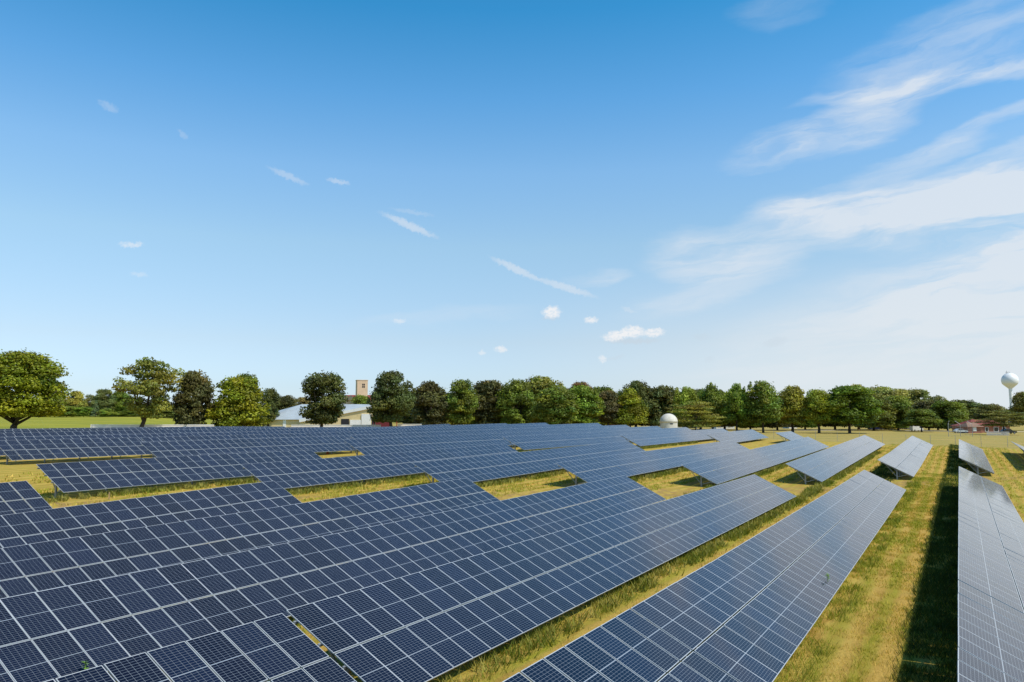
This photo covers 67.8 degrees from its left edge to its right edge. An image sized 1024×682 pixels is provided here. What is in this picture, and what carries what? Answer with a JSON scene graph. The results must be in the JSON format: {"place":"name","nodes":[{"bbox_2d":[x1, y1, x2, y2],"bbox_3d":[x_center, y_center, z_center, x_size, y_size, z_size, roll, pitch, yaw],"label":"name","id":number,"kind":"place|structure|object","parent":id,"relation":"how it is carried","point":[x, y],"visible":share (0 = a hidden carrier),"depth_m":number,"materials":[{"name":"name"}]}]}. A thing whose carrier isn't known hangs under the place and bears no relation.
{"place":"outdoors","nodes":[
{"label":"outdoors","id":0,"kind":"place"},
{"bbox_2d":[0,416,1023,681],"bbox_3d":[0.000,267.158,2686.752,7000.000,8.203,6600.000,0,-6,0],"label":"ground","id":1,"kind":"structure","parent":0,"point":[22,468],"depth_m":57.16,"materials":[{"name":"green plant"}]},
{"bbox_2d":[0,481,52,514],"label":"solar table","id":2,"kind":"object","parent":1,"relation":"on","point":[12,498],"visible":0.62,"depth_m":44.38,"materials":[{"name":"glass"}]},
{"bbox_2d":[0,349,73,428],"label":"tree","id":3,"kind":"object","parent":1,"relation":"on","point":[39,374],"visible":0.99,"depth_m":147.16,"materials":[{"name":"green plant"}]},
{"bbox_2d":[58,406,76,416],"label":"bush","id":4,"kind":"object","parent":1,"relation":"on","point":[69,410],"visible":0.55,"depth_m":289.25,"materials":[{"name":"green plant"}]},
{"bbox_2d":[0,437,150,463],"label":"solar table","id":5,"kind":"object","parent":1,"relation":"on","point":[79,448],"visible":0.96,"depth_m":79.08,"materials":[{"name":"glass"}]},
{"bbox_2d":[64,390,87,409],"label":"tree","id":6,"kind":"object","parent":1,"relation":"on","point":[76,399],"visible":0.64,"depth_m":307.30,"materials":[{"name":"green plant"}]},
{"bbox_2d":[70,406,94,416],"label":"bush","id":7,"kind":"object","parent":1,"relation":"on","point":[82,411],"visible":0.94,"depth_m":288.94,"materials":[{"name":"green plant"}]},
{"bbox_2d":[84,394,94,407],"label":"tree","id":8,"kind":"object","parent":1,"relation":"on","point":[89,398],"visible":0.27,"depth_m":318.54,"materials":[{"name":"green plant"}]},
{"bbox_2d":[90,400,99,416],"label":"spruce tree","id":9,"kind":"object","parent":1,"relation":"on","point":[95,408],"visible":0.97,"depth_m":288.48,"materials":[{"name":"green plant"}]},
{"bbox_2d":[90,388,116,414],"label":"tree","id":10,"kind":"object","parent":1,"relation":"on","point":[104,397],"visible":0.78,"depth_m":312.10,"materials":[{"name":"green plant"}]},
{"bbox_2d":[97,408,113,416],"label":"bush","id":11,"kind":"object","parent":1,"relation":"on","point":[105,413],"visible":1,"depth_m":285.67,"materials":[{"name":"green plant"}]},
{"bbox_2d":[107,391,131,416],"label":"tree","id":12,"kind":"object","parent":1,"relation":"on","point":[119,406],"visible":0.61,"depth_m":316.88,"materials":[{"name":"green plant"}]},
{"bbox_2d":[117,409,136,416],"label":"bush","id":13,"kind":"object","parent":1,"relation":"on","point":[123,413],"visible":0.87,"depth_m":289.26,"materials":[{"name":"green plant"}]},
{"bbox_2d":[0,426,283,429],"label":"solar table","id":14,"kind":"object","parent":1,"relation":"on","point":[139,427],"visible":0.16,"depth_m":123.30,"materials":[{"name":"glass"}]},
{"bbox_2d":[111,356,186,426],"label":"tree","id":15,"kind":"object","parent":1,"relation":"on","point":[152,380],"visible":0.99,"depth_m":150.03,"materials":[{"name":"green plant"}]},
{"bbox_2d":[0,481,301,556],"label":"solar table","id":16,"kind":"object","parent":1,"relation":"on","point":[18,529],"visible":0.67,"depth_m":42.23,"materials":[{"name":"glass"}]},
{"bbox_2d":[90,425,213,427],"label":"wall","id":17,"kind":"structure","parent":1,"relation":"on","point":[100,426],"depth_m":152.68,"materials":[{"name":"concrete"}]},
{"bbox_2d":[162,410,176,416],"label":"bush","id":18,"kind":"object","parent":1,"relation":"on","point":[171,413],"visible":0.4,"depth_m":291.69,"materials":[{"name":"green plant"}]},
{"bbox_2d":[36,450,321,497],"bbox_3d":[-25.716,11.390,65.014,3.646,3.191,27.060,-3,-6,30],"label":"solar table","id":19,"kind":"object","parent":1,"relation":"on","point":[68,477],"visible":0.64,"depth_m":60.41,"materials":[{"name":"glass"}]},
{"bbox_2d":[171,369,214,426],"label":"tree","id":20,"kind":"object","parent":1,"relation":"on","point":[199,388],"visible":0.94,"depth_m":155.76,"materials":[{"name":"green plant"}]},
{"bbox_2d":[44,613,356,681],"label":"solar table","id":21,"kind":"object","parent":1,"relation":"on","point":[277,645],"visible":1,"depth_m":18.74,"materials":[{"name":"glass"}]},
{"bbox_2d":[0,424,449,432],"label":"solar table","id":22,"kind":"object","parent":1,"relation":"on","point":[47,430],"visible":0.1,"depth_m":115.62,"materials":[{"name":"glass"}]},
{"bbox_2d":[205,375,270,425],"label":"tree","id":23,"kind":"object","parent":1,"relation":"on","point":[230,408],"visible":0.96,"depth_m":158.48,"materials":[{"name":"green plant"}]},
{"bbox_2d":[140,436,355,457],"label":"solar table","id":24,"kind":"object","parent":1,"relation":"on","point":[331,444],"visible":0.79,"depth_m":88.85,"materials":[{"name":"glass"}]},
{"bbox_2d":[237,371,261,414],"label":"tree","id":25,"kind":"object","parent":1,"relation":"on","point":[247,375],"visible":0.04,"depth_m":194.68,"materials":[{"name":"green plant"}]},
{"bbox_2d":[0,478,499,598],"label":"solar table","id":26,"kind":"object","parent":1,"relation":"on","point":[116,552],"visible":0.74,"depth_m":36.59,"materials":[{"name":"glass"}]},
{"bbox_2d":[0,423,506,436],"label":"solar table","id":27,"kind":"object","parent":1,"relation":"on","point":[69,433],"visible":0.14,"depth_m":107.22,"materials":[{"name":"glass"}]},
{"bbox_2d":[260,387,280,426],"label":"tree","id":28,"kind":"object","parent":1,"relation":"on","point":[272,398],"visible":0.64,"depth_m":267.84,"materials":[{"name":"green plant"}]},
{"bbox_2d":[0,423,548,456],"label":"solar table","id":29,"kind":"object","parent":1,"relation":"on","point":[138,437],"visible":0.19,"depth_m":106.81,"materials":[{"name":"glass"}]},
{"bbox_2d":[276,395,298,409],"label":"tree","id":30,"kind":"object","parent":1,"relation":"on","point":[287,401],"visible":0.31,"depth_m":325.45,"materials":[{"name":"green plant"}]},
{"bbox_2d":[294,396,309,405],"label":"tree","id":31,"kind":"object","parent":1,"relation":"on","point":[302,400],"visible":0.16,"depth_m":341.00,"materials":[{"name":"green plant"}]},
{"bbox_2d":[264,404,370,426],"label":"barn","id":32,"kind":"structure","parent":1,"relation":"on","point":[288,417],"depth_m":271.00,"materials":[{"name":"grey metal"}]},
{"bbox_2d":[298,370,348,426],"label":"tree","id":33,"kind":"object","parent":1,"relation":"on","point":[322,407],"visible":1,"depth_m":165.51,"materials":[{"name":"green plant"}]},
{"bbox_2d":[0,475,665,681],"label":"solar table","id":34,"kind":"object","parent":1,"relation":"on","point":[49,634],"visible":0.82,"depth_m":28.19,"materials":[{"name":"glass"}]},
{"bbox_2d":[299,406,372,424],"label":"barn wing","id":35,"kind":"structure","parent":1,"relation":"on","point":[359,416],"depth_m":264.46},
{"bbox_2d":[361,414,370,424],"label":"sliding door","id":36,"kind":"structure","parent":35,"relation":"in","point":[365,418],"depth_m":264.31,"materials":[{"name":"white paint"}]},
{"bbox_2d":[291,425,380,426],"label":"wall","id":37,"kind":"structure","parent":1,"relation":"on","point":[336,425],"depth_m":212.55,"materials":[{"name":"concrete"}]},
{"bbox_2d":[350,394,371,403],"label":"tree","id":38,"kind":"object","parent":1,"relation":"on","point":[359,399],"visible":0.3,"depth_m":327.52,"materials":[{"name":"green plant"}]},
{"bbox_2d":[355,380,367,397],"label":"square tower","id":39,"kind":"structure","parent":1,"relation":"on","point":[361,387],"depth_m":466.56,"materials":[{"name":"beige paint"}]},
{"bbox_2d":[141,423,602,456],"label":"solar table","id":40,"kind":"object","parent":1,"relation":"on","point":[196,438],"visible":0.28,"depth_m":114.22,"materials":[{"name":"glass"}]},
{"bbox_2d":[240,444,517,488],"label":"solar table","id":41,"kind":"object","parent":1,"relation":"on","point":[287,474],"visible":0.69,"depth_m":68.47,"materials":[{"name":"glass"}]},
{"bbox_2d":[365,369,417,426],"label":"tree","id":42,"kind":"object","parent":1,"relation":"on","point":[390,399],"visible":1,"depth_m":208.16,"materials":[{"name":"green plant"}]},
{"bbox_2d":[399,392,438,423],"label":"tree","id":43,"kind":"object","parent":1,"relation":"on","point":[408,419],"visible":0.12,"depth_m":311.91,"materials":[{"name":"green plant"}]},
{"bbox_2d":[409,380,449,424],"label":"tree","id":44,"kind":"object","parent":1,"relation":"on","point":[426,402],"visible":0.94,"depth_m":246.13,"materials":[{"name":"green plant"}]},
{"bbox_2d":[445,377,479,424],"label":"tree","id":45,"kind":"object","parent":1,"relation":"on","point":[461,399],"visible":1,"depth_m":246.66,"materials":[{"name":"green plant"}]},
{"bbox_2d":[471,380,502,423],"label":"tree","id":46,"kind":"object","parent":1,"relation":"on","point":[484,412],"visible":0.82,"depth_m":255.53,"materials":[{"name":"green plant"}]},
{"bbox_2d":[350,425,628,438],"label":"solar table","id":47,"kind":"object","parent":1,"relation":"on","point":[420,434],"visible":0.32,"depth_m":133.09,"materials":[{"name":"glass"}]},
{"bbox_2d":[344,426,661,455],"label":"solar table","id":48,"kind":"object","parent":1,"relation":"on","point":[372,446],"visible":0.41,"depth_m":107.93,"materials":[{"name":"glass"}]},
{"bbox_2d":[494,378,537,423],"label":"tree","id":49,"kind":"object","parent":1,"relation":"on","point":[512,393],"visible":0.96,"depth_m":252.07,"materials":[{"name":"green plant"}]},
{"bbox_2d":[412,441,644,482],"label":"solar table","id":50,"kind":"object","parent":1,"relation":"on","point":[483,468],"visible":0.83,"depth_m":76.84,"materials":[{"name":"glass"}]},
{"bbox_2d":[286,474,795,681],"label":"solar table","id":51,"kind":"object","parent":1,"relation":"on","point":[426,649],"visible":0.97,"depth_m":27.72,"materials":[{"name":"glass"}]},
{"bbox_2d":[524,375,566,421],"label":"tree","id":52,"kind":"object","parent":1,"relation":"on","point":[538,383],"visible":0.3,"depth_m":277.07,"materials":[{"name":"green plant"}]},
{"bbox_2d":[531,386,580,424],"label":"tree","id":53,"kind":"object","parent":1,"relation":"on","point":[547,411],"visible":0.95,"depth_m":238.56,"materials":[{"name":"green plant"}]},
{"bbox_2d":[567,381,592,417],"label":"tree","id":54,"kind":"object","parent":1,"relation":"on","point":[578,383],"visible":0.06,"depth_m":297.45,"materials":[{"name":"green plant"}]},
{"bbox_2d":[562,383,605,423],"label":"tree","id":55,"kind":"object","parent":1,"relation":"on","point":[591,405],"visible":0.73,"depth_m":245.62,"materials":[{"name":"green plant"}]},
{"bbox_2d":[503,427,690,449],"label":"solar table","id":56,"kind":"object","parent":1,"relation":"on","point":[528,442],"visible":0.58,"depth_m":125.88,"materials":[{"name":"glass"}]},
{"bbox_2d":[591,385,617,425],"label":"tree","id":57,"kind":"object","parent":1,"relation":"on","point":[600,389],"visible":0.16,"depth_m":303.52,"materials":[{"name":"green plant"}]},
{"bbox_2d":[596,390,621,424],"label":"tree","id":58,"kind":"object","parent":1,"relation":"on","point":[610,399],"visible":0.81,"depth_m":256.56,"materials":[{"name":"green plant"}]},
{"bbox_2d":[503,609,737,681],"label":"solar table","id":59,"kind":"object","parent":1,"relation":"on","point":[629,645],"visible":1,"depth_m":19.08,"materials":[{"name":"glass"}]},
{"bbox_2d":[610,387,649,426],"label":"tree","id":60,"kind":"object","parent":1,"relation":"on","point":[632,410],"visible":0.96,"depth_m":256.15,"materials":[{"name":"green plant"}]},
{"bbox_2d":[617,380,654,426],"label":"tree","id":61,"kind":"object","parent":1,"relation":"on","point":[642,389],"visible":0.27,"depth_m":309.38,"materials":[{"name":"green plant"}]},
{"bbox_2d":[556,440,749,484],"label":"solar table","id":62,"kind":"object","parent":1,"relation":"on","point":[602,467],"visible":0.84,"depth_m":85.61,"materials":[{"name":"glass"}]},
{"bbox_2d":[646,384,679,425],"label":"tree","id":63,"kind":"object","parent":1,"relation":"on","point":[661,392],"visible":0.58,"depth_m":307.37,"materials":[{"name":"green plant"}]},
{"bbox_2d":[658,413,677,427],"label":"observatory","id":64,"kind":"structure","parent":1,"relation":"on","point":[668,420],"depth_m":242.49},
{"bbox_2d":[652,392,683,426],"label":"tree","id":65,"kind":"object","parent":1,"relation":"on","point":[661,402],"visible":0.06,"depth_m":310.35,"materials":[{"name":"green plant"}]},
{"bbox_2d":[621,428,728,446],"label":"solar table","id":66,"kind":"object","parent":1,"relation":"on","point":[646,439],"visible":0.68,"depth_m":142.91,"materials":[{"name":"glass"}]},
{"bbox_2d":[671,386,701,426],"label":"tree","id":67,"kind":"object","parent":1,"relation":"on","point":[684,396],"visible":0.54,"depth_m":274.80,"materials":[{"name":"green plant"}]},
{"bbox_2d":[668,401,726,429],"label":"larch tree","id":68,"kind":"object","parent":1,"relation":"on","point":[700,407],"visible":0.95,"depth_m":253.30,"materials":[{"name":"green plant"}]},
{"bbox_2d":[697,382,728,428],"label":"tree","id":69,"kind":"object","parent":1,"relation":"on","point":[711,393],"visible":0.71,"depth_m":273.73,"materials":[{"name":"green plant"}]},
{"bbox_2d":[718,391,734,429],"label":"tree","id":70,"kind":"object","parent":1,"relation":"on","point":[729,425],"visible":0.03,"depth_m":334.66,"materials":[{"name":"green plant"}]},
{"bbox_2d":[718,383,750,430],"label":"tree","id":71,"kind":"object","parent":1,"relation":"on","point":[735,412],"visible":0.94,"depth_m":265.55,"materials":[{"name":"green plant"}]},
{"bbox_2d":[706,429,768,442],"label":"solar table","id":72,"kind":"object","parent":1,"relation":"on","point":[743,435],"visible":0.88,"depth_m":155.10,"materials":[{"name":"glass"}]},
{"bbox_2d":[731,405,768,429],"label":"tree","id":73,"kind":"object","parent":1,"relation":"on","point":[747,425],"visible":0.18,"depth_m":319.72,"materials":[{"name":"green plant"}]},
{"bbox_2d":[681,437,828,486],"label":"solar table","id":74,"kind":"object","parent":1,"relation":"on","point":[726,468],"visible":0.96,"depth_m":94.67,"materials":[{"name":"glass"}]},
{"bbox_2d":[740,380,784,432],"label":"tree","id":75,"kind":"object","parent":1,"relation":"on","point":[763,396],"visible":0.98,"depth_m":260.66,"materials":[{"name":"green plant"}]},
{"bbox_2d":[631,470,905,681],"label":"solar table","id":76,"kind":"object","parent":1,"relation":"on","point":[759,637],"visible":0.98,"depth_m":28.62,"materials":[{"name":"glass"}]},
{"bbox_2d":[764,398,790,429],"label":"tree","id":77,"kind":"object","parent":1,"relation":"on","point":[772,425],"visible":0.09,"depth_m":318.86,"materials":[{"name":"green plant"}]},
{"bbox_2d":[776,431,803,441],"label":"solar table","id":78,"kind":"object","parent":1,"relation":"on","point":[789,435],"visible":0.69,"depth_m":161.29,"materials":[{"name":"glass"}]},
{"bbox_2d":[776,385,806,431],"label":"tree","id":79,"kind":"object","parent":1,"relation":"on","point":[793,398],"visible":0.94,"depth_m":267.93,"materials":[{"name":"green plant"}]},
{"bbox_2d":[794,399,821,429],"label":"tree","id":80,"kind":"object","parent":1,"relation":"on","point":[806,425],"visible":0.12,"depth_m":325.92,"materials":[{"name":"green plant"}]},
{"bbox_2d":[803,389,833,432],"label":"tree","id":81,"kind":"object","parent":1,"relation":"on","point":[812,415],"visible":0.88,"depth_m":264.36,"materials":[{"name":"green plant"}]},
{"bbox_2d":[643,425,1022,446],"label":"wire fence","id":82,"kind":"object","parent":1,"relation":"on","point":[875,438],"visible":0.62,"depth_m":167.37,"materials":[{"name":"grey metal"}]},
{"bbox_2d":[786,435,884,483],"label":"solar table","id":83,"kind":"object","parent":1,"relation":"on","point":[834,464],"visible":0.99,"depth_m":100.79,"materials":[{"name":"glass"}]},
{"bbox_2d":[822,393,852,429],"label":"tree","id":84,"kind":"object","parent":1,"relation":"on","point":[834,425],"visible":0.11,"depth_m":334.36,"materials":[{"name":"green plant"}]},
{"bbox_2d":[817,384,886,432],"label":"tree","id":85,"kind":"object","parent":1,"relation":"on","point":[863,404],"visible":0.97,"depth_m":259.88,"materials":[{"name":"green plant"}]},
{"bbox_2d":[852,393,897,430],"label":"tree","id":86,"kind":"object","parent":1,"relation":"on","point":[884,422],"visible":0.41,"depth_m":308.89,"materials":[{"name":"green plant"}]},
{"bbox_2d":[868,385,913,429],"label":"tree","id":87,"kind":"object","parent":1,"relation":"on","point":[886,391],"visible":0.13,"depth_m":337.30,"materials":[{"name":"green plant"}]},
{"bbox_2d":[886,395,912,430],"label":"tree","id":88,"kind":"object","parent":1,"relation":"on","point":[902,405],"visible":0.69,"depth_m":310.74,"materials":[{"name":"green plant"}]},
{"bbox_2d":[878,436,932,479],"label":"solar table","id":89,"kind":"object","parent":1,"relation":"on","point":[913,461],"visible":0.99,"depth_m":106.26,"materials":[{"name":"glass"}]},
{"bbox_2d":[899,409,942,431],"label":"tree","id":90,"kind":"object","parent":1,"relation":"on","point":[924,417],"visible":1,"depth_m":289.59,"materials":[{"name":"green plant"}]},
{"bbox_2d":[907,387,934,402],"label":"tree","id":91,"kind":"object","parent":1,"relation":"on","point":[920,393],"visible":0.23,"depth_m":359.16,"materials":[{"name":"green plant"}]},
{"bbox_2d":[910,400,945,430],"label":"tree","id":92,"kind":"object","parent":1,"relation":"on","point":[923,404],"visible":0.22,"depth_m":322.52,"materials":[{"name":"green plant"}]},
{"bbox_2d":[925,395,946,429],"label":"tree","id":93,"kind":"object","parent":1,"relation":"on","point":[937,397],"visible":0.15,"depth_m":334.85,"materials":[{"name":"green plant"}]},
{"bbox_2d":[930,400,969,430],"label":"tree","id":94,"kind":"object","parent":1,"relation":"on","point":[953,412],"visible":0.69,"depth_m":309.84,"materials":[{"name":"green plant"}]},
{"bbox_2d":[951,399,986,418],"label":"tree","id":95,"kind":"object","parent":1,"relation":"on","point":[972,406],"visible":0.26,"depth_m":428.83,"materials":[{"name":"green plant"}]},
{"bbox_2d":[957,422,983,432],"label":"house annexe","id":96,"kind":"structure","parent":1,"relation":"on","point":[974,427],"depth_m":275.26,"materials":[{"name":"brick"}]},
{"bbox_2d":[959,439,994,474],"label":"solar table","id":97,"kind":"object","parent":1,"relation":"on","point":[974,456],"visible":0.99,"depth_m":106.81,"materials":[{"name":"glass"}]},
{"bbox_2d":[951,419,1009,432],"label":"brick house","id":98,"kind":"structure","parent":1,"relation":"on","point":[985,429],"depth_m":282.22,"materials":[{"name":"red brick"}]},
{"bbox_2d":[957,580,1023,681],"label":"solar table","id":99,"kind":"object","parent":1,"relation":"on","point":[990,648],"visible":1,"depth_m":19.91,"materials":[{"name":"glass"}]},
{"bbox_2d":[958,466,1023,613],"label":"solar table","id":100,"kind":"object","parent":1,"relation":"on","point":[990,543],"visible":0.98,"depth_m":36.69,"materials":[{"name":"glass"}]},
{"bbox_2d":[970,403,1011,422],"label":"tree","id":101,"kind":"object","parent":1,"relation":"on","point":[990,407],"visible":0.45,"depth_m":409.08,"materials":[{"name":"green plant"}]},
{"bbox_2d":[971,410,1023,431],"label":"cedar tree","id":102,"kind":"object","parent":1,"relation":"on","point":[999,414],"visible":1,"depth_m":246.92,"materials":[{"name":"green plant"}]},
{"bbox_2d":[987,431,1008,435],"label":"picket fence","id":103,"kind":"object","parent":1,"relation":"on","point":[1000,434],"visible":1,"depth_m":240.28,"materials":[{"name":"grey wood"}]},
{"bbox_2d":[1001,371,1018,407],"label":"water tower","id":104,"kind":"structure","parent":1,"relation":"on","point":[1009,381],"depth_m":696.34,"materials":[{"name":"white metal"}]},
{"bbox_2d":[1008,390,1023,425],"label":"tree","id":105,"kind":"object","parent":1,"relation":"on","point":[1018,401],"visible":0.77,"depth_m":325.27,"materials":[{"name":"green plant"}]},
{"bbox_2d":[0,0,1023,408],"label":"sky","id":106,"kind":"structure","parent":0,"point":[807,194],"materials":[{"name":"blue"}]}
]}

